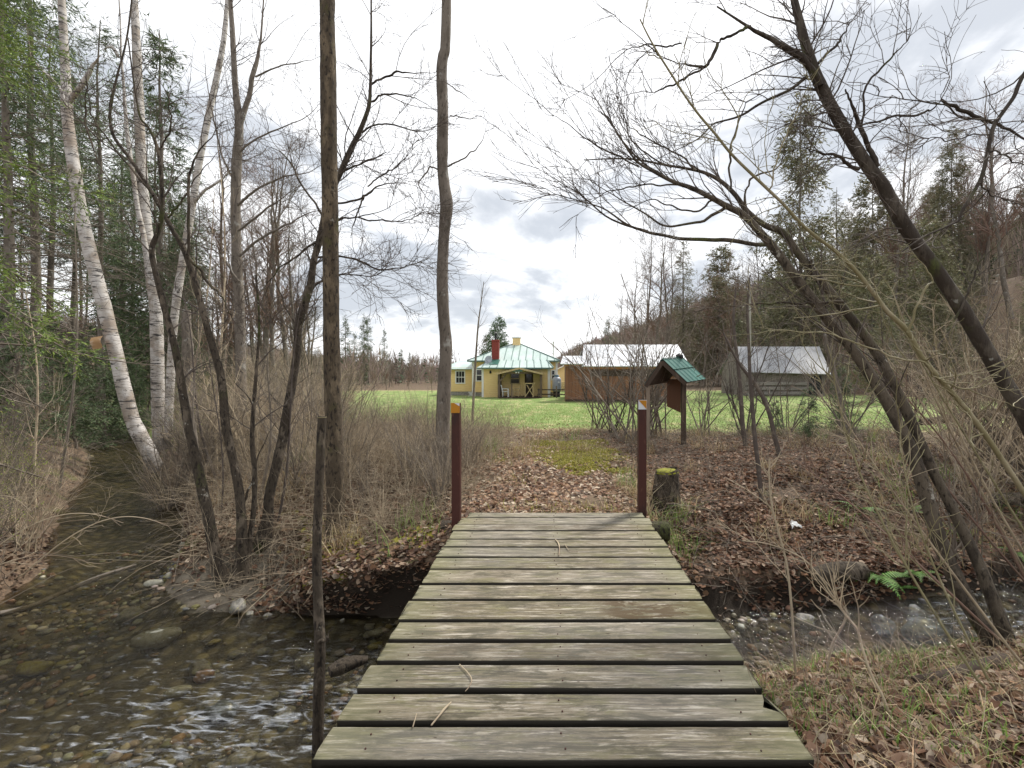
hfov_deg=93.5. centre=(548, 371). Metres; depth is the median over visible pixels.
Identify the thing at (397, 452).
bare bush
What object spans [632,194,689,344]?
bare tree
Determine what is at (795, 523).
paper scrap
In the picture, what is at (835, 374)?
sapling
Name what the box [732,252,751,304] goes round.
bare tree
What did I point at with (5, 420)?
budding bush
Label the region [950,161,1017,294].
bare tree
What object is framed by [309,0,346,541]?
mossy tree
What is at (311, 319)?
bare tree
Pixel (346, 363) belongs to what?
bare tree
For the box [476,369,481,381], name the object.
window
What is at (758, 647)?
stone
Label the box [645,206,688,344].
bare tree
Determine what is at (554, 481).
leaf litter
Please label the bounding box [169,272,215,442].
sapling
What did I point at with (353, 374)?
bare bush
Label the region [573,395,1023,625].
fallen twigs
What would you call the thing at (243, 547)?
alder clump
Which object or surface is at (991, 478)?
sapling
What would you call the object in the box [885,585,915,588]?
fern
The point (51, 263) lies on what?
spruce tree
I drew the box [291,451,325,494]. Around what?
bare bush
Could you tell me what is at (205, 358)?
spruce tree
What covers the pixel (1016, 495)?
fallen log
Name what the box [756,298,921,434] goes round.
tall bush
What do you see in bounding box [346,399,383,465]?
bare bush
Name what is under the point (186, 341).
snapped birch
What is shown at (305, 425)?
bare bush
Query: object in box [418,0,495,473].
grey tree
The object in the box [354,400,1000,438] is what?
lawn grass
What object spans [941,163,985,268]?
bare tree
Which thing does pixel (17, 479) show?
bare bush
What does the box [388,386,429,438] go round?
bare bush
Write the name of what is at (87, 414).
young spruce
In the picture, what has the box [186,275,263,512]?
sapling
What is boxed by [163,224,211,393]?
spruce tree
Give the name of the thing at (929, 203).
pine tree
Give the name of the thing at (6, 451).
bare bush
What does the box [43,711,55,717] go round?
stone
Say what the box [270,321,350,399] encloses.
bare bush
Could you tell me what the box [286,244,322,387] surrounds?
bare tree
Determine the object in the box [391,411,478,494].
bare bush
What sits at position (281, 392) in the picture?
bare bush
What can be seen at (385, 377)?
bare tree
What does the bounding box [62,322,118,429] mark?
young spruce
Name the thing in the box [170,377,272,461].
bare bush
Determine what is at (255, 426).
pale bush
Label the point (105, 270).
spruce tree
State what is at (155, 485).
bare bush
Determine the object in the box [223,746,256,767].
stone
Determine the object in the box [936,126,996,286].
bare tree
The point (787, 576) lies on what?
sapling
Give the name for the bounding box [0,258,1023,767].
ground
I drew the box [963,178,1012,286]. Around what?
bare tree
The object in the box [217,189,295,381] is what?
bare tree
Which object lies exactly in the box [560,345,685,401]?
brown shed
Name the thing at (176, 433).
bare bush
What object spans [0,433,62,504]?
budding bush
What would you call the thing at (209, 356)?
spruce tree
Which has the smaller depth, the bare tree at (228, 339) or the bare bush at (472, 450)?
the bare bush at (472, 450)
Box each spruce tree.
[0,0,79,333]
[0,0,101,441]
[0,0,128,436]
[0,22,110,388]
[0,111,45,376]
[0,112,47,338]
[0,132,26,319]
[2,177,61,380]
[17,70,126,416]
[22,16,158,442]
[44,177,110,378]
[54,9,250,411]
[77,146,147,402]
[79,128,163,360]
[83,220,131,335]
[90,131,170,378]
[105,92,199,403]
[139,171,201,307]
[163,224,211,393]
[164,168,218,373]
[195,326,210,376]
[202,318,215,380]
[340,314,356,380]
[350,332,357,380]
[355,315,372,384]
[361,318,376,383]
[380,330,390,383]
[398,349,405,381]
[602,315,612,344]
[666,236,711,369]
[694,326,707,383]
[735,317,744,344]
[737,311,751,346]
[753,291,775,346]
[809,190,866,342]
[873,283,904,386]
[915,293,980,391]
[917,244,974,395]
[928,307,968,393]
[948,212,979,290]
[957,265,993,363]
[965,176,997,282]
[1002,267,1023,376]
[1011,280,1023,358]
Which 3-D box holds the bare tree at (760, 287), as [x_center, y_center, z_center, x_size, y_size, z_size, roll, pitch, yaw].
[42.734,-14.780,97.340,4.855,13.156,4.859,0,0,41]
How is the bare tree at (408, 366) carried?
on the ground at (394, 598)
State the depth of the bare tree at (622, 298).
69.22 m
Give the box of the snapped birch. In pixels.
[180,309,195,439]
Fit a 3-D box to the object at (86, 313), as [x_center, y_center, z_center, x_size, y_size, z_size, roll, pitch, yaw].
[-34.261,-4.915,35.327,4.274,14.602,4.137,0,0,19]
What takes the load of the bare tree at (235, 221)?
on the ground at (394, 598)
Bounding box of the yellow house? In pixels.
[451,332,559,397]
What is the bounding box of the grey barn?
[716,347,830,395]
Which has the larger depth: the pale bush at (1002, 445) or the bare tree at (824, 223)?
the bare tree at (824, 223)
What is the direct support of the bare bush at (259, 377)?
on the ground at (394, 598)
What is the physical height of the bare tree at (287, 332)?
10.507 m
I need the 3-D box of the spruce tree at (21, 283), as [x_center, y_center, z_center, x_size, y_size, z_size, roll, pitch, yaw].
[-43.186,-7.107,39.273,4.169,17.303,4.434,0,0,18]
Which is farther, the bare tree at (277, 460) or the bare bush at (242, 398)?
the bare bush at (242, 398)
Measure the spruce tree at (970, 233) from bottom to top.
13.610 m
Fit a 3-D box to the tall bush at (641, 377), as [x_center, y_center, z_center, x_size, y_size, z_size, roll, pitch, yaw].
[2.446,-0.821,13.453,3.873,5.432,5.429,0,0,-18]
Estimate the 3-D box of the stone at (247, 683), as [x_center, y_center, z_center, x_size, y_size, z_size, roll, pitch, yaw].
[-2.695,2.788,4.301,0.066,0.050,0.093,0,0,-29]
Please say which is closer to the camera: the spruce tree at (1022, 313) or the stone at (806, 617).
the stone at (806, 617)
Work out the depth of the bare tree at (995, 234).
48.51 m
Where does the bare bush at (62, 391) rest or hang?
on the ground at (394, 598)
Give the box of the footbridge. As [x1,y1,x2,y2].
[311,513,813,767]
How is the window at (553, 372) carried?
in the yellow house
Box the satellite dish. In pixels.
[485,356,491,363]
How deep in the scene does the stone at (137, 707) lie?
3.95 m
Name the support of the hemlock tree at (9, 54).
on the ground at (394, 598)
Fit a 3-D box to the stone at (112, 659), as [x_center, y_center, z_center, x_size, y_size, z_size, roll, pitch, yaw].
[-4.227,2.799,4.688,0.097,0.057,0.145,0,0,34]
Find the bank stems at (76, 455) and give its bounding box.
[0,383,428,603]
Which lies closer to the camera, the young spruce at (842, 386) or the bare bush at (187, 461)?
the bare bush at (187, 461)
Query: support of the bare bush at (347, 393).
on the ground at (394, 598)
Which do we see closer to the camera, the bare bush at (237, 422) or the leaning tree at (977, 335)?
the leaning tree at (977, 335)
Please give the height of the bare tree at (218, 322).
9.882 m
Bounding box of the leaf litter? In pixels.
[0,417,1023,767]
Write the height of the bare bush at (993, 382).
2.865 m
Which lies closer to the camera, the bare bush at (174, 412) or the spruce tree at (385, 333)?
the bare bush at (174, 412)
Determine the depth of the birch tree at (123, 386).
12.65 m
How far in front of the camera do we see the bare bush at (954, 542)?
5.78 m
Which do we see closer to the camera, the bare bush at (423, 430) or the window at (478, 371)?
the bare bush at (423, 430)
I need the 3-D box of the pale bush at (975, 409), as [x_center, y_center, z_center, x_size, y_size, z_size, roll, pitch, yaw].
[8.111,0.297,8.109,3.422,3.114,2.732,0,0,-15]
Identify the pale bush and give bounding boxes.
[163,357,261,438]
[185,306,388,472]
[188,349,319,452]
[202,349,360,458]
[231,381,297,455]
[237,351,310,443]
[241,359,357,443]
[261,369,343,452]
[300,382,387,424]
[839,272,1023,517]
[845,299,1023,469]
[847,317,1023,485]
[861,339,1023,521]
[864,276,1020,474]
[892,344,1023,462]
[897,271,1023,393]
[898,259,1023,446]
[920,294,1023,480]
[923,287,1023,449]
[946,257,1023,385]
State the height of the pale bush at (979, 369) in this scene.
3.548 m
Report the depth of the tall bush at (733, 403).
12.67 m
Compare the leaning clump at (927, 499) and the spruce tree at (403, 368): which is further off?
the spruce tree at (403, 368)
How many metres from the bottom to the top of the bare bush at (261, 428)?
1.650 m
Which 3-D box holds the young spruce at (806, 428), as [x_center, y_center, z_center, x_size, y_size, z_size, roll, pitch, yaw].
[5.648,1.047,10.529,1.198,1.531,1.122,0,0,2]
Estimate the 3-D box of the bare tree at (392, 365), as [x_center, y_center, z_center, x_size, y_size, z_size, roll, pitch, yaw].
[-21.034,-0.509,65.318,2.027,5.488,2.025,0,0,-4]
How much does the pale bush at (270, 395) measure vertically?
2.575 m
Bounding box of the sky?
[0,0,1023,368]
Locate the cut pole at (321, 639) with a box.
[311,416,332,767]
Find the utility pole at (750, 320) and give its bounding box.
[745,281,754,398]
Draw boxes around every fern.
[856,571,910,598]
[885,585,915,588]
[893,570,934,581]
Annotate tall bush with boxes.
[527,294,711,439]
[548,310,656,428]
[559,328,656,432]
[565,238,719,435]
[584,293,733,435]
[609,296,723,434]
[650,328,777,433]
[678,304,815,435]
[714,312,865,433]
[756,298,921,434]
[830,284,1002,440]
[859,253,1023,451]
[894,307,1022,469]
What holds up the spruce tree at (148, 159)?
on the ground at (394, 598)
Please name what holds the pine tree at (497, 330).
on the ground at (394, 598)
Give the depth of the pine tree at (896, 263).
52.10 m
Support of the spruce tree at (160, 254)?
on the ground at (394, 598)
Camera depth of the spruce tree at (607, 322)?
125.00 m
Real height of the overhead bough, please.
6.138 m
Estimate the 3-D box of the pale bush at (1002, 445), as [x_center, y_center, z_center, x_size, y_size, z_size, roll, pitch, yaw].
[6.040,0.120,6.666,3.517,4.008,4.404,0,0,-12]
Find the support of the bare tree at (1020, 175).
on the ground at (394, 598)
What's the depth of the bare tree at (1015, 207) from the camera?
54.91 m
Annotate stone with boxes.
[15,661,54,675]
[40,628,57,635]
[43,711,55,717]
[49,752,62,762]
[54,699,65,705]
[67,725,80,734]
[96,741,112,749]
[105,653,124,662]
[111,763,122,767]
[116,606,144,621]
[129,626,181,648]
[131,702,148,713]
[143,579,163,586]
[163,685,191,698]
[182,758,192,763]
[188,659,212,676]
[193,669,214,683]
[196,692,220,713]
[203,699,237,721]
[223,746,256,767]
[227,650,245,659]
[229,597,246,614]
[244,680,251,686]
[245,610,253,616]
[248,735,259,746]
[255,647,273,657]
[256,635,266,642]
[257,690,279,703]
[262,613,273,619]
[270,705,295,728]
[272,701,284,712]
[294,651,313,671]
[302,735,311,743]
[363,630,370,638]
[367,641,382,650]
[368,629,383,636]
[727,630,737,641]
[753,643,768,654]
[775,626,785,633]
[790,613,816,627]
[870,614,895,637]
[873,646,881,652]
[900,604,932,618]
[901,617,949,643]
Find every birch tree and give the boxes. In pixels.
[25,0,162,475]
[83,0,175,450]
[157,0,283,450]
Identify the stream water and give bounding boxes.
[0,441,1023,767]
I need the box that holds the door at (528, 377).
[525,374,532,395]
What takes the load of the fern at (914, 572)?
on the ground at (394, 598)
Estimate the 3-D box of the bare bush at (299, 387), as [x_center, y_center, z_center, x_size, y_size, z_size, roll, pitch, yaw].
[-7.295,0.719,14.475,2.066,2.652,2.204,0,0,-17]
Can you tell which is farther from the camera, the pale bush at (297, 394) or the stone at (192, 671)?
the pale bush at (297, 394)
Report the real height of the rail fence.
1.060 m
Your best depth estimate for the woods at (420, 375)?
78.17 m
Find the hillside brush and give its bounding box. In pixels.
[678,214,1023,385]
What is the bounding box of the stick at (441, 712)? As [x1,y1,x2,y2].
[431,702,451,725]
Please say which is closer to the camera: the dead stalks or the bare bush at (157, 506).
the dead stalks
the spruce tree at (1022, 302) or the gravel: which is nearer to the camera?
the gravel
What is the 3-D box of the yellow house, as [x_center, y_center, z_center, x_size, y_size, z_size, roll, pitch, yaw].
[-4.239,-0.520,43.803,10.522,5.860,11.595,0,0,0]
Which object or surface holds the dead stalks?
on the ground at (394, 598)
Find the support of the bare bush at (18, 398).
on the ground at (394, 598)
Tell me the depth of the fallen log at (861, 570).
5.40 m
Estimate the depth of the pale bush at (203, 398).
12.43 m
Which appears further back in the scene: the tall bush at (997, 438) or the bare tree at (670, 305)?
the bare tree at (670, 305)
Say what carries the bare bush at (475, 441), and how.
on the ground at (394, 598)
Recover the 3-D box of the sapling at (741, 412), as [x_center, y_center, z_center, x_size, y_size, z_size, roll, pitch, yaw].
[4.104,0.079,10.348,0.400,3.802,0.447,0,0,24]
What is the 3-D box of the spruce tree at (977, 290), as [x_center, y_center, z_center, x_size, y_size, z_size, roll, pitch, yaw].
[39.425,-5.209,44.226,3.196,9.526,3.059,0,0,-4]
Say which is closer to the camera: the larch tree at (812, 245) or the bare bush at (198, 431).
the bare bush at (198, 431)
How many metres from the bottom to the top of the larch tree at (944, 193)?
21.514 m
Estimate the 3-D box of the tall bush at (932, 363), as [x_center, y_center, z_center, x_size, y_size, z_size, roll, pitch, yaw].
[7.276,-0.135,10.108,3.046,3.541,3.282,0,0,-37]
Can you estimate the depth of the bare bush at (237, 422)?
9.56 m
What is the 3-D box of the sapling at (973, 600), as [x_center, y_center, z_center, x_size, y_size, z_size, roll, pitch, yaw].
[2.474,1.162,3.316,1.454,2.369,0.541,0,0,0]
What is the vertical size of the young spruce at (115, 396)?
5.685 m
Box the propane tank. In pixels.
[552,375,560,396]
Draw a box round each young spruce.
[0,292,99,476]
[21,319,85,434]
[29,339,124,453]
[42,333,90,413]
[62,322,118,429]
[62,343,141,451]
[77,323,150,439]
[106,364,151,442]
[131,324,175,408]
[766,400,785,435]
[783,387,825,442]
[820,366,863,433]
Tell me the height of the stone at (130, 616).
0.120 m
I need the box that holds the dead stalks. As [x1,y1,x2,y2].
[734,607,1023,767]
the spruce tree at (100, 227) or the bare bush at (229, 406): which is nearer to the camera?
the bare bush at (229, 406)
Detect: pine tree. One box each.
[478,333,491,354]
[480,312,511,352]
[673,315,692,356]
[690,245,755,369]
[690,274,743,385]
[830,164,921,330]
[835,252,914,401]
[862,66,945,339]
[878,214,981,398]
[879,213,920,286]
[912,193,935,247]
[912,236,969,326]
[920,185,956,231]
[1007,188,1023,256]
[1009,279,1023,356]
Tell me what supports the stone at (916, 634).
on the ground at (394, 598)
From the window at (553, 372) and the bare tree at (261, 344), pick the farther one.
the window at (553, 372)
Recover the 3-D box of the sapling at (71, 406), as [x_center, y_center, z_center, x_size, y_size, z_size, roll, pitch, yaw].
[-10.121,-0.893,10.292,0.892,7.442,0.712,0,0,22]
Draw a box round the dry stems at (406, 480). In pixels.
[1,389,549,644]
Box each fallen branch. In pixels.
[0,564,136,615]
[834,501,880,512]
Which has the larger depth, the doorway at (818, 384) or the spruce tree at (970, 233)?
the spruce tree at (970, 233)
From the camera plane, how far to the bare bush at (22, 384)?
11.98 m
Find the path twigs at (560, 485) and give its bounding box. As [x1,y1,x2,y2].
[445,439,633,512]
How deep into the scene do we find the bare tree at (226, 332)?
43.34 m
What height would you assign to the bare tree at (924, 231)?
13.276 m
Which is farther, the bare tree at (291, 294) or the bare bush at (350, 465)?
the bare tree at (291, 294)
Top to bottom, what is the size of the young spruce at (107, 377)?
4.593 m
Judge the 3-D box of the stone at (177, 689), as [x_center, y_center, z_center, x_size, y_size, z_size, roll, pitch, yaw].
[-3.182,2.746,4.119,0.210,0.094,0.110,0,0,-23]
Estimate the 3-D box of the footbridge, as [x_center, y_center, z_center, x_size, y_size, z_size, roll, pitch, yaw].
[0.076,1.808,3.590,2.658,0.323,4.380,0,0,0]
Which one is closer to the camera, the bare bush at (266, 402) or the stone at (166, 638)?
the stone at (166, 638)
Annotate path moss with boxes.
[486,438,634,476]
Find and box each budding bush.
[0,404,55,492]
[0,405,13,447]
[0,410,46,503]
[0,423,33,473]
[0,430,63,490]
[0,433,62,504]
[0,436,22,509]
[0,446,72,509]
[0,450,48,542]
[19,369,81,434]
[148,381,212,455]
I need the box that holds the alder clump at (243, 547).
[0,0,322,587]
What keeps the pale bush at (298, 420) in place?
on the ground at (394, 598)
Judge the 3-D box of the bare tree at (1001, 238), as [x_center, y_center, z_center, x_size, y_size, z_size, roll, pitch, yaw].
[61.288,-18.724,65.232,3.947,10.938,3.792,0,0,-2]
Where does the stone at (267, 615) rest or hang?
on the ground at (394, 598)
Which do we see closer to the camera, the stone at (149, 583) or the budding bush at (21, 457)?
the stone at (149, 583)
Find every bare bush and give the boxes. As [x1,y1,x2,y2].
[0,349,67,426]
[0,367,80,452]
[0,385,41,439]
[0,401,53,485]
[0,420,26,487]
[0,423,115,551]
[0,425,73,537]
[0,441,34,511]
[0,444,23,515]
[0,455,28,519]
[0,458,81,537]
[0,482,23,531]
[1,369,46,425]
[3,446,57,515]
[17,385,60,437]
[19,388,62,433]
[20,364,100,424]
[49,387,79,435]
[107,432,213,516]
[117,382,247,494]
[125,441,218,511]
[131,449,192,508]
[132,351,180,413]
[132,390,249,511]
[133,370,242,479]
[134,346,275,466]
[142,379,210,439]
[145,390,255,470]
[153,426,220,493]
[156,377,257,467]
[159,332,346,469]
[166,373,260,463]
[168,369,275,461]
[169,381,233,444]
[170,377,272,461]
[176,362,233,412]
[180,393,235,470]
[187,362,279,447]
[213,393,267,456]
[215,321,292,401]
[224,350,283,383]
[232,352,282,412]
[233,350,319,440]
[239,365,322,490]
[240,386,299,454]
[242,368,285,448]
[246,342,307,402]
[249,350,302,408]
[249,366,315,439]
[250,364,307,414]
[259,360,342,436]
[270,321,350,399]
[271,356,367,426]
[271,364,323,406]
[272,377,323,453]
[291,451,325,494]
[292,393,378,487]
[293,384,394,473]
[294,343,394,446]
[294,428,364,495]
[296,350,387,432]
[298,357,357,412]
[303,433,401,512]
[305,386,395,480]
[309,341,378,397]
[311,362,371,414]
[320,347,374,403]
[321,354,363,407]
[343,407,395,478]
[344,391,380,426]
[344,398,420,463]
[345,361,362,401]
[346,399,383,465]
[356,386,394,444]
[358,460,399,528]
[360,398,444,486]
[365,431,407,479]
[367,392,393,426]
[384,411,410,454]
[385,397,436,451]
[386,412,414,466]
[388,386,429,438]
[389,408,446,476]
[390,391,430,423]
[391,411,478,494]
[391,422,468,506]
[399,442,435,483]
[400,398,449,466]
[402,388,424,420]
[403,399,430,440]
[403,446,445,485]
[408,377,490,455]
[413,433,451,492]
[429,425,473,486]
[432,439,479,480]
[450,404,499,465]
[461,429,491,465]
[462,424,501,457]
[867,409,1023,566]
[891,301,1023,460]
[912,341,1023,465]
[922,398,1023,483]
[931,297,1023,485]
[977,319,1023,439]
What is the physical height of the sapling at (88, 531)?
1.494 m
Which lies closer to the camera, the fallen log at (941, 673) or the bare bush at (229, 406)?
the fallen log at (941, 673)
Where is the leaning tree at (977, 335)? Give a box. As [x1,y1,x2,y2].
[538,0,1023,435]
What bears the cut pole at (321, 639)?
in the stream water
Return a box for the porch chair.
[501,385,508,396]
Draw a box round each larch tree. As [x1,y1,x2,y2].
[737,87,868,361]
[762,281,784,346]
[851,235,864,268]
[921,123,985,280]
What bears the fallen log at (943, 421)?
on the ground at (394, 598)
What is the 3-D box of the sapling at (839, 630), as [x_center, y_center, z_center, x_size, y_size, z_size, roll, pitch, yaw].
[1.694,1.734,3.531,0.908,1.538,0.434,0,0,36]
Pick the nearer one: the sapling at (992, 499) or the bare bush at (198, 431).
the sapling at (992, 499)
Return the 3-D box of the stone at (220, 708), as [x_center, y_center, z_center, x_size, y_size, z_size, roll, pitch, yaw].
[-2.658,2.744,3.875,0.253,0.155,0.168,0,0,-6]
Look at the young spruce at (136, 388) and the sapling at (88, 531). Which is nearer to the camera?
the sapling at (88, 531)
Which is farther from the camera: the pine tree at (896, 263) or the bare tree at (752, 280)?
the bare tree at (752, 280)
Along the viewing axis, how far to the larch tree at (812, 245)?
51.43 m
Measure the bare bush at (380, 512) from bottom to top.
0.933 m
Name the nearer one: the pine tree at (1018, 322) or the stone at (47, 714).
the stone at (47, 714)
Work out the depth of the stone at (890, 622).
4.95 m
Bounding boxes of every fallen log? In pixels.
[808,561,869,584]
[911,653,1012,683]
[918,409,1009,424]
[955,492,1023,509]
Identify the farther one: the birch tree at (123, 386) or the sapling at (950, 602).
the birch tree at (123, 386)
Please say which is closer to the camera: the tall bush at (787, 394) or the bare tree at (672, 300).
the tall bush at (787, 394)
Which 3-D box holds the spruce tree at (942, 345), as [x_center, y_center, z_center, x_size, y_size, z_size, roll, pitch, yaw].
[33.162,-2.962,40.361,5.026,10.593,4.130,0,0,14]
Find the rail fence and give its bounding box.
[538,386,564,397]
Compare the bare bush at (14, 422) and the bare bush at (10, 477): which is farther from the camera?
the bare bush at (14, 422)
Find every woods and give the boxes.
[0,306,460,386]
[557,226,1016,367]
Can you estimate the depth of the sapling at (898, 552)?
2.86 m
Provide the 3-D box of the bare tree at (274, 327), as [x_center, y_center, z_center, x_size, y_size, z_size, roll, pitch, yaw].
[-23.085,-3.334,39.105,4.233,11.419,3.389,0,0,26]
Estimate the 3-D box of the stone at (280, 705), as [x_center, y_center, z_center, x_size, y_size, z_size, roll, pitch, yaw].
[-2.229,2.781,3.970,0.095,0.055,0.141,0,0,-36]
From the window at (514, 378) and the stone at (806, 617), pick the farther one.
the window at (514, 378)
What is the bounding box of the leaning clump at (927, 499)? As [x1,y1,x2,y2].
[441,27,1016,646]
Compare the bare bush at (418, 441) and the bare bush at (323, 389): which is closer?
the bare bush at (418, 441)
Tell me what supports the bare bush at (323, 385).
on the ground at (394, 598)
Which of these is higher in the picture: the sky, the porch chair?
the sky
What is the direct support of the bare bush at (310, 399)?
on the ground at (394, 598)
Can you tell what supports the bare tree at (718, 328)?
on the ground at (394, 598)
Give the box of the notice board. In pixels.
[644,353,705,445]
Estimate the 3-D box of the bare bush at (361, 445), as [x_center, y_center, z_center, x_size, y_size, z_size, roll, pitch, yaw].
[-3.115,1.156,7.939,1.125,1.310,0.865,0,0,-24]
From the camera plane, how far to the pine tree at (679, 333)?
107.93 m
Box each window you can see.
[455,371,464,383]
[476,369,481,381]
[510,374,519,383]
[551,370,555,379]
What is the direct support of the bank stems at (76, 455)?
on the ground at (394, 598)
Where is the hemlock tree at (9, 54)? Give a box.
[0,0,167,493]
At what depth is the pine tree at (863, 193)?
57.68 m
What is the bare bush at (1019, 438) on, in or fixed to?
on the ground at (394, 598)
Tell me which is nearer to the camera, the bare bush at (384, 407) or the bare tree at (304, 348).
the bare bush at (384, 407)
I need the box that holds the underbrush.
[15,341,259,450]
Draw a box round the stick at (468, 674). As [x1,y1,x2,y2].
[459,664,471,691]
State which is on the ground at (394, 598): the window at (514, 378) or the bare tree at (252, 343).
the bare tree at (252, 343)
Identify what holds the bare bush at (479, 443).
on the ground at (394, 598)
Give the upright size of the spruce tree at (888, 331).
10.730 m
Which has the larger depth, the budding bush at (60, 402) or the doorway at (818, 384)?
the doorway at (818, 384)
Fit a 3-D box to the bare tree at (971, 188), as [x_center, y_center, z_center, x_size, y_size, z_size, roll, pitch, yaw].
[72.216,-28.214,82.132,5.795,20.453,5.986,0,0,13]
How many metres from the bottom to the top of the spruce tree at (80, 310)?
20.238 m
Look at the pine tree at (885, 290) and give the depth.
32.82 m
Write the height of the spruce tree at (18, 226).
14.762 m
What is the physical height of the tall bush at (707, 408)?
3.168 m
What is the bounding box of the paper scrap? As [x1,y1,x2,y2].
[790,520,801,528]
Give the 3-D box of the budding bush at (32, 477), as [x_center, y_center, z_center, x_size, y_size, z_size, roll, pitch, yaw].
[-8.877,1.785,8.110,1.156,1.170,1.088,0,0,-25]
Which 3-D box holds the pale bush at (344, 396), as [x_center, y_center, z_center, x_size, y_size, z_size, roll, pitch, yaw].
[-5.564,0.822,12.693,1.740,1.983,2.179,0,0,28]
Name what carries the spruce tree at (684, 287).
on the ground at (394, 598)
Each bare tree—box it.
[0,189,64,346]
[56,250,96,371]
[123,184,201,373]
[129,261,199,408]
[141,241,225,382]
[145,182,211,337]
[158,0,374,453]
[172,89,272,366]
[184,0,499,553]
[192,214,258,390]
[193,211,264,351]
[194,249,221,381]
[205,210,263,391]
[212,268,249,360]
[213,220,265,364]
[213,282,262,346]
[217,188,292,402]
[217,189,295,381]
[223,134,319,378]
[225,136,310,399]
[225,278,252,374]
[230,127,321,380]
[247,156,350,386]
[247,266,286,364]
[255,325,281,373]
[274,234,316,351]
[275,288,300,392]
[276,324,304,398]
[285,309,322,392]
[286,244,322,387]
[292,262,322,376]
[342,347,354,383]
[358,346,367,388]
[378,353,388,389]
[387,349,397,386]
[403,354,413,385]
[413,349,421,381]
[427,359,434,387]
[601,206,680,343]
[605,271,634,344]
[615,237,657,344]
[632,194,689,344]
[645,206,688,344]
[650,304,674,344]
[657,289,681,344]
[676,281,695,346]
[684,265,726,387]
[692,284,718,384]
[704,285,729,385]
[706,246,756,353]
[731,267,757,335]
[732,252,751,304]
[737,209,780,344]
[740,264,763,302]
[747,272,765,321]
[805,242,855,375]
[810,203,832,276]
[821,293,851,378]
[835,201,862,263]
[838,201,856,247]
[846,205,876,260]
[859,208,898,329]
[868,109,945,345]
[886,184,924,313]
[898,203,930,287]
[909,181,937,249]
[920,166,963,239]
[925,168,950,236]
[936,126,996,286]
[940,56,1023,318]
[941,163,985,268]
[947,92,1023,294]
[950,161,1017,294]
[956,160,981,237]
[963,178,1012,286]
[983,168,1010,226]
[991,200,1012,271]
[997,173,1022,257]
[1000,106,1023,217]
[1007,106,1023,275]
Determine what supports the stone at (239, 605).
on the ground at (394, 598)
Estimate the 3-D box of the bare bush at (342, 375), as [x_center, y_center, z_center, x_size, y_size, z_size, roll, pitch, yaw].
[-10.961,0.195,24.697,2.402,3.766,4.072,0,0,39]
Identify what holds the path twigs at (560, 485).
on the ground at (394, 598)
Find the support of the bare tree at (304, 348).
on the ground at (394, 598)
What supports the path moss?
on the ground at (394, 598)
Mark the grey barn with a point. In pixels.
(795, 374)
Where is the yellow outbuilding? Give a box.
[558,365,564,387]
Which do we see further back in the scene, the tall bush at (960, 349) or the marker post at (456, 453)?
the tall bush at (960, 349)
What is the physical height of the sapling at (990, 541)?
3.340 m
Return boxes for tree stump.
[652,467,680,516]
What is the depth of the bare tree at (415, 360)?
86.87 m
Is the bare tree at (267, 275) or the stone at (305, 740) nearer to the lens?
the stone at (305, 740)
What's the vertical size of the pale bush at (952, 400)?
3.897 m
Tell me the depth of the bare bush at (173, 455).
9.49 m
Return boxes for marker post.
[451,403,460,528]
[637,400,646,517]
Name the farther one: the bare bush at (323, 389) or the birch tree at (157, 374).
the birch tree at (157, 374)
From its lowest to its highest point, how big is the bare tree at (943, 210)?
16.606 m
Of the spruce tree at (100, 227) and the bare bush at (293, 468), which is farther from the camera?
the spruce tree at (100, 227)
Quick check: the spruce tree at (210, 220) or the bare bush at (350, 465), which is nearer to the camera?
the bare bush at (350, 465)
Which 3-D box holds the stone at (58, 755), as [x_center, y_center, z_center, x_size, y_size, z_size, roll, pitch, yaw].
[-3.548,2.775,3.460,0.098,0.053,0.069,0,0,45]
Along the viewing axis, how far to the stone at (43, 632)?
5.11 m
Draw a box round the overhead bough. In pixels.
[798,42,1023,260]
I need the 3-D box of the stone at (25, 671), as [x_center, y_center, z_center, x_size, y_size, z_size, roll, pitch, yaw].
[-4.727,2.725,4.417,0.291,0.112,0.190,0,0,-20]
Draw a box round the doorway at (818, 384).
[809,376,821,395]
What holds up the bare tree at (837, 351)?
on the ground at (394, 598)
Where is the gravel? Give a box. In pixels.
[0,542,1023,767]
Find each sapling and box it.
[0,476,34,510]
[0,489,130,544]
[0,529,109,568]
[7,255,76,504]
[17,488,186,578]
[50,154,95,488]
[147,303,217,504]
[165,274,222,477]
[167,250,223,420]
[168,192,222,471]
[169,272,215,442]
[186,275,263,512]
[208,131,236,471]
[239,248,320,521]
[248,303,297,497]
[463,272,491,420]
[707,509,848,672]
[723,333,781,455]
[727,429,799,675]
[729,288,747,446]
[737,274,766,501]
[779,431,1000,640]
[791,305,987,692]
[792,370,1023,665]
[792,541,890,714]
[821,320,857,452]
[838,340,1023,577]
[842,371,996,690]
[847,362,1023,581]
[876,278,1023,532]
[892,288,1023,554]
[894,288,1023,571]
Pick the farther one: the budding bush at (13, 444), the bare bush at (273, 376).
the bare bush at (273, 376)
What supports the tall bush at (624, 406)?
on the ground at (394, 598)
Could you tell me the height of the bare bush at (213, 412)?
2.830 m
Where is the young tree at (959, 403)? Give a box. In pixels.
[630,0,1023,497]
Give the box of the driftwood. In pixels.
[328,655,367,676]

